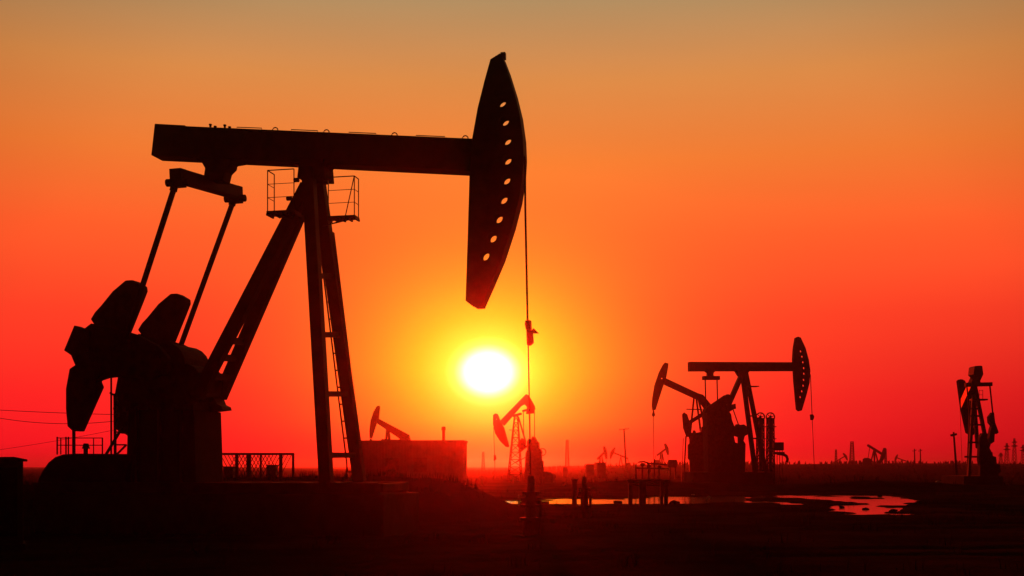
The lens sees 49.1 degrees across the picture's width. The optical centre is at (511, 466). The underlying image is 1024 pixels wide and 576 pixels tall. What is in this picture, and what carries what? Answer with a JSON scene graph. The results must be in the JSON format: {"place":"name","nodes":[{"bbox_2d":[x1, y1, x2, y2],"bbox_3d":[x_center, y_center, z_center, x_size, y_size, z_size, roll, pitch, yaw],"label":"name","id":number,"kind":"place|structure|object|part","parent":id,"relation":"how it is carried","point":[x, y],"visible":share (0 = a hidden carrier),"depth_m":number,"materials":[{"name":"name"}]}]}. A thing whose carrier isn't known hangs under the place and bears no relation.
{"place":"outdoors","nodes":[
{"label":"outdoors","id":0,"kind":"place"},
{"bbox_2d":[0,463,1023,575],"bbox_3d":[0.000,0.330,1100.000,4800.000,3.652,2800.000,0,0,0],"label":"ground","id":1,"kind":"structure","parent":0,"point":[588,548],"depth_m":24.45,"materials":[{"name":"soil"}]},
{"bbox_2d":[0,457,26,551],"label":"control cabinet","id":2,"kind":"object","parent":1,"relation":"on","point":[11,504],"visible":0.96,"depth_m":20.88,"materials":[{"name":"metal"}]},
{"bbox_3d":[-9.682,0.660,20.739,0.960,1.280,0.020,0,0,-24],"label":"door","id":3,"kind":"part","parent":2,"relation":"part of","materials":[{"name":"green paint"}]},
{"bbox_2d":[223,466,234,477],"bbox_3d":[-9.643,0.781,38.175,0.352,1.562,0.410,0,0,0],"label":"switch box","id":4,"kind":"object","parent":1,"relation":"on","point":[226,469],"visible":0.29,"depth_m":38.00,"materials":[{"name":"metal"}]},
{"bbox_2d":[222,453,294,477],"bbox_3d":[-8.475,0.630,36.500,2.760,2.139,0.080,0,0,0],"label":"chainlink fence","id":5,"kind":"object","parent":1,"relation":"on","point":[248,460],"visible":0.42,"depth_m":36.49,"materials":[{"name":"metal"}]},
{"bbox_2d":[266,465,277,476],"bbox_3d":[-8.177,0.755,38.175,0.352,1.619,0.410,0,0,0],"label":"switch box","id":6,"kind":"object","parent":1,"relation":"on","point":[274,469],"visible":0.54,"depth_m":38.00,"materials":[{"name":"metal"}]},
{"bbox_2d":[33,52,538,536],"bbox_3d":[-5.420,-3.897,27.134,12.359,11.493,2.848,0,0,12],"label":"pumpjack","id":7,"kind":"object","parent":1,"relation":"on","point":[164,474],"visible":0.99,"depth_m":26.73,"materials":[{"name":"paint"}]},
{"bbox_2d":[369,406,410,439],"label":"pumpjack","id":8,"kind":"object","parent":1,"relation":"on","point":[389,428],"visible":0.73,"depth_m":119.87,"materials":[{"name":"paint"}]},
{"bbox_2d":[361,427,467,484],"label":"site cabin","id":9,"kind":"object","parent":1,"relation":"on","point":[427,457],"visible":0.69,"depth_m":76.09,"materials":[{"name":"metal"}]},
{"bbox_2d":[386,458,398,476],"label":"door","id":10,"kind":"structure","parent":9,"relation":"in","point":[392,464],"depth_m":76.11,"materials":[{"name":"metal"}]},
{"bbox_2d":[414,458,426,471],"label":"window","id":11,"kind":"structure","parent":9,"relation":"in","point":[420,464],"depth_m":76.04,"materials":[{"name":"glass"}]},
{"bbox_2d":[481,452,484,470],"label":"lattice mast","id":12,"kind":"object","parent":1,"relation":"on","point":[483,459],"visible":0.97,"depth_m":419.57,"materials":[{"name":"metal"}]},
{"bbox_2d":[493,394,553,482],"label":"pumpjack","id":13,"kind":"object","parent":1,"relation":"on","point":[538,473],"visible":0.98,"depth_m":109.55,"materials":[{"name":"paint"}]},
{"bbox_2d":[23,464,1023,485],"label":"scrub","id":14,"kind":"object","parent":1,"relation":"on","point":[798,477],"visible":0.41,"depth_m":146.84,"materials":[{"name":"black plant"}]},
{"bbox_2d":[518,476,541,534],"bbox_3d":[0.417,0.945,26.347,0.555,1.450,1.465,0,0,0],"label":"wellhead","id":15,"kind":"object","parent":1,"relation":"on","point":[532,523],"visible":0.97,"depth_m":25.76,"materials":[{"name":"metal"}]},
{"bbox_2d":[563,467,567,475],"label":"hut","id":16,"kind":"object","parent":1,"relation":"on","point":[565,470],"visible":0.82,"depth_m":180.00,"materials":[{"name":"concrete"}]},
{"bbox_2d":[565,440,569,468],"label":"lattice mast","id":17,"kind":"object","parent":1,"relation":"on","point":[567,458],"visible":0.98,"depth_m":419.46,"materials":[{"name":"metal"}]},
{"bbox_2d":[571,479,577,507],"bbox_3d":[2.451,1.150,44.000,0.260,1.300,0.280,0,0,0],"label":"marker post","id":18,"kind":"object","parent":1,"relation":"on","point":[574,488],"visible":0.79,"depth_m":43.90,"materials":[{"name":"concrete"}]},
{"bbox_2d":[575,477,591,517],"bbox_3d":[2.214,0.992,34.935,0.511,1.335,1.348,0,0,0],"label":"wellhead","id":19,"kind":"object","parent":1,"relation":"on","point":[584,507],"visible":0.96,"depth_m":34.40,"materials":[{"name":"metal"}]},
{"bbox_2d":[586,464,593,477],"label":"hut","id":20,"kind":"object","parent":1,"relation":"on","point":[589,470],"visible":0.82,"depth_m":150.00,"materials":[{"name":"concrete"}]},
{"bbox_2d":[594,446,606,467],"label":"pumpjack","id":21,"kind":"object","parent":1,"relation":"on","point":[600,457],"visible":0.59,"depth_m":330.28,"materials":[{"name":"paint"}]},
{"bbox_2d":[596,462,605,477],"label":"hut","id":22,"kind":"object","parent":1,"relation":"on","point":[601,469],"visible":0.82,"depth_m":150.00,"materials":[{"name":"concrete"}]},
{"bbox_2d":[610,447,630,467],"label":"pumpjack","id":23,"kind":"object","parent":1,"relation":"on","point":[612,452],"visible":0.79,"depth_m":379.75,"materials":[{"name":"paint"}]},
{"bbox_2d":[619,427,628,472],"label":"power pole","id":24,"kind":"object","parent":1,"relation":"on","point":[625,450],"visible":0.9,"depth_m":229.87,"materials":[{"name":"grey wood"}]},
{"bbox_2d":[627,479,670,505],"bbox_3d":[5.459,1.137,46.040,2.067,1.225,1.397,0,0,31],"label":"pipe rack","id":25,"kind":"object","parent":1,"relation":"on","point":[642,484],"visible":0.82,"depth_m":45.90,"materials":[{"name":"metal"}]},
{"bbox_2d":[635,459,668,478],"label":"pipe manifold","id":26,"kind":"object","parent":1,"relation":"on","point":[649,468],"visible":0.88,"depth_m":79.95,"materials":[{"name":"metal"}]},
{"bbox_2d":[655,443,668,466],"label":"pumpjack","id":27,"kind":"object","parent":1,"relation":"on","point":[661,458],"visible":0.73,"depth_m":359.72,"materials":[{"name":"paint"}]},
{"bbox_2d":[667,460,677,478],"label":"storage tank","id":28,"kind":"object","parent":1,"relation":"on","point":[672,464],"visible":0.95,"depth_m":139.69,"materials":[{"name":"metal"}]},
{"bbox_2d":[669,500,679,503],"bbox_3d":[7.050,1.597,48.678,0.459,0.272,0.565,0,0,-36],"label":"clod","id":29,"kind":"object","parent":1,"relation":"on","point":[673,502],"visible":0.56,"depth_m":48.51,"materials":[{"name":"soil"}]},
{"bbox_2d":[652,363,709,481],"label":"pumpjack","id":30,"kind":"object","parent":1,"relation":"on","point":[695,453],"visible":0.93,"depth_m":99.67,"materials":[{"name":"paint"}]},
{"bbox_2d":[683,337,814,484],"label":"pumpjack","id":31,"kind":"object","parent":1,"relation":"on","point":[724,456],"visible":0.98,"depth_m":89.32,"materials":[{"name":"paint"}]},
{"bbox_2d":[505,460,1020,469],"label":"scrub","id":32,"kind":"object","parent":1,"relation":"on","point":[785,462],"visible":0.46,"depth_m":413.74,"materials":[{"name":"black plant"}]},
{"bbox_2d":[756,412,788,484],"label":"tower pump","id":33,"kind":"object","parent":1,"relation":"on","point":[772,446],"visible":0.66,"depth_m":95.74,"materials":[{"name":"green paint"}]},
{"bbox_2d":[837,453,847,463],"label":"pumpjack","id":34,"kind":"object","parent":1,"relation":"on","point":[845,455],"visible":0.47,"depth_m":519.75,"materials":[{"name":"paint"}]},
{"bbox_2d":[849,441,854,463],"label":"lattice mast","id":35,"kind":"object","parent":1,"relation":"on","point":[851,452],"visible":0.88,"depth_m":419.47,"materials":[{"name":"metal"}]},
{"bbox_2d":[863,444,885,464],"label":"pumpjack","id":36,"kind":"object","parent":1,"relation":"on","point":[866,461],"visible":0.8,"depth_m":329.68,"materials":[{"name":"paint"}]},
{"bbox_2d":[894,454,906,462],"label":"pumpjack","id":37,"kind":"object","parent":1,"relation":"on","point":[896,457],"visible":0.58,"depth_m":559.75,"materials":[{"name":"paint"}]},
{"bbox_2d":[950,432,957,475],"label":"power pole","id":38,"kind":"object","parent":1,"relation":"on","point":[954,434],"visible":0.77,"depth_m":109.92,"materials":[{"name":"grey wood"}]},
{"bbox_2d":[941,366,1002,484],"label":"pumpjack","id":39,"kind":"object","parent":1,"relation":"on","point":[989,470],"visible":0.98,"depth_m":86.07,"materials":[{"name":"paint"}]},
{"bbox_2d":[1003,443,1010,463],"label":"pylon","id":40,"kind":"object","parent":1,"relation":"on","point":[1006,449],"visible":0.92,"depth_m":419.85,"materials":[{"name":"metal"}]},
{"bbox_2d":[1011,438,1016,464],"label":"pylon","id":41,"kind":"object","parent":1,"relation":"on","point":[1014,446],"visible":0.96,"depth_m":419.85,"materials":[{"name":"metal"}]},
{"bbox_2d":[1019,445,1023,464],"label":"pylon","id":42,"kind":"object","parent":1,"relation":"on","point":[1022,452],"visible":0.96,"depth_m":429.85,"materials":[{"name":"metal"}]},
{"bbox_3d":[-19.264,-0.739,62.004,1.816,5.233,0.291,0,0,0],"label":"power pole","id":43,"kind":"object","parent":1,"relation":"on","visible":0},
{"bbox_2d":[0,418,112,423],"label":"overhead wire","id":44,"kind":"object","parent":43,"relation":"attached to","point":[48,423],"visible":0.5,"depth_m":61.99,"materials":[{"name":"black metal"}]},
{"bbox_2d":[3,410,112,414],"bbox_3d":[-25.930,-3.100,61.998,12.446,0.562,0.029,0,0,0],"label":"overhead wire","id":45,"kind":"object","parent":43,"relation":"attached to","point":[45,412],"visible":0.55,"depth_m":61.99,"materials":[{"name":"black metal"}]},
{"bbox_3d":[-31.443,-1.052,62.004,1.816,5.853,0.291,0,0,0],"label":"power pole","id":46,"kind":"object","parent":1,"relation":"on","visible":0},
{"bbox_2d":[0,431,106,449],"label":"overhead wire","id":47,"kind":"object","parent":46,"relation":"attached to","point":[51,441],"visible":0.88,"depth_m":61.99,"materials":[{"name":"black metal"}]},
{"bbox_2d":[0,0,1023,466],"label":"sky","id":48,"kind":"structure","parent":0,"point":[707,180],"materials":[{"name":"orange"}]},
{"bbox_2d":[520,501,548,504],"bbox_3d":[0.920,1.510,46.100,1.219,0.160,0.140,0,0,-9],"label":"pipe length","id":49,"kind":"object","parent":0,"point":[545,502],"visible":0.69,"depth_m":46.12,"materials":[{"name":"metal"}]},
{"bbox_2d":[506,495,917,514],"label":"water","id":50,"kind":"structure","parent":0,"point":[872,504],"depth_m":52.49,"materials":[{"name":"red liquid"}]}
]}

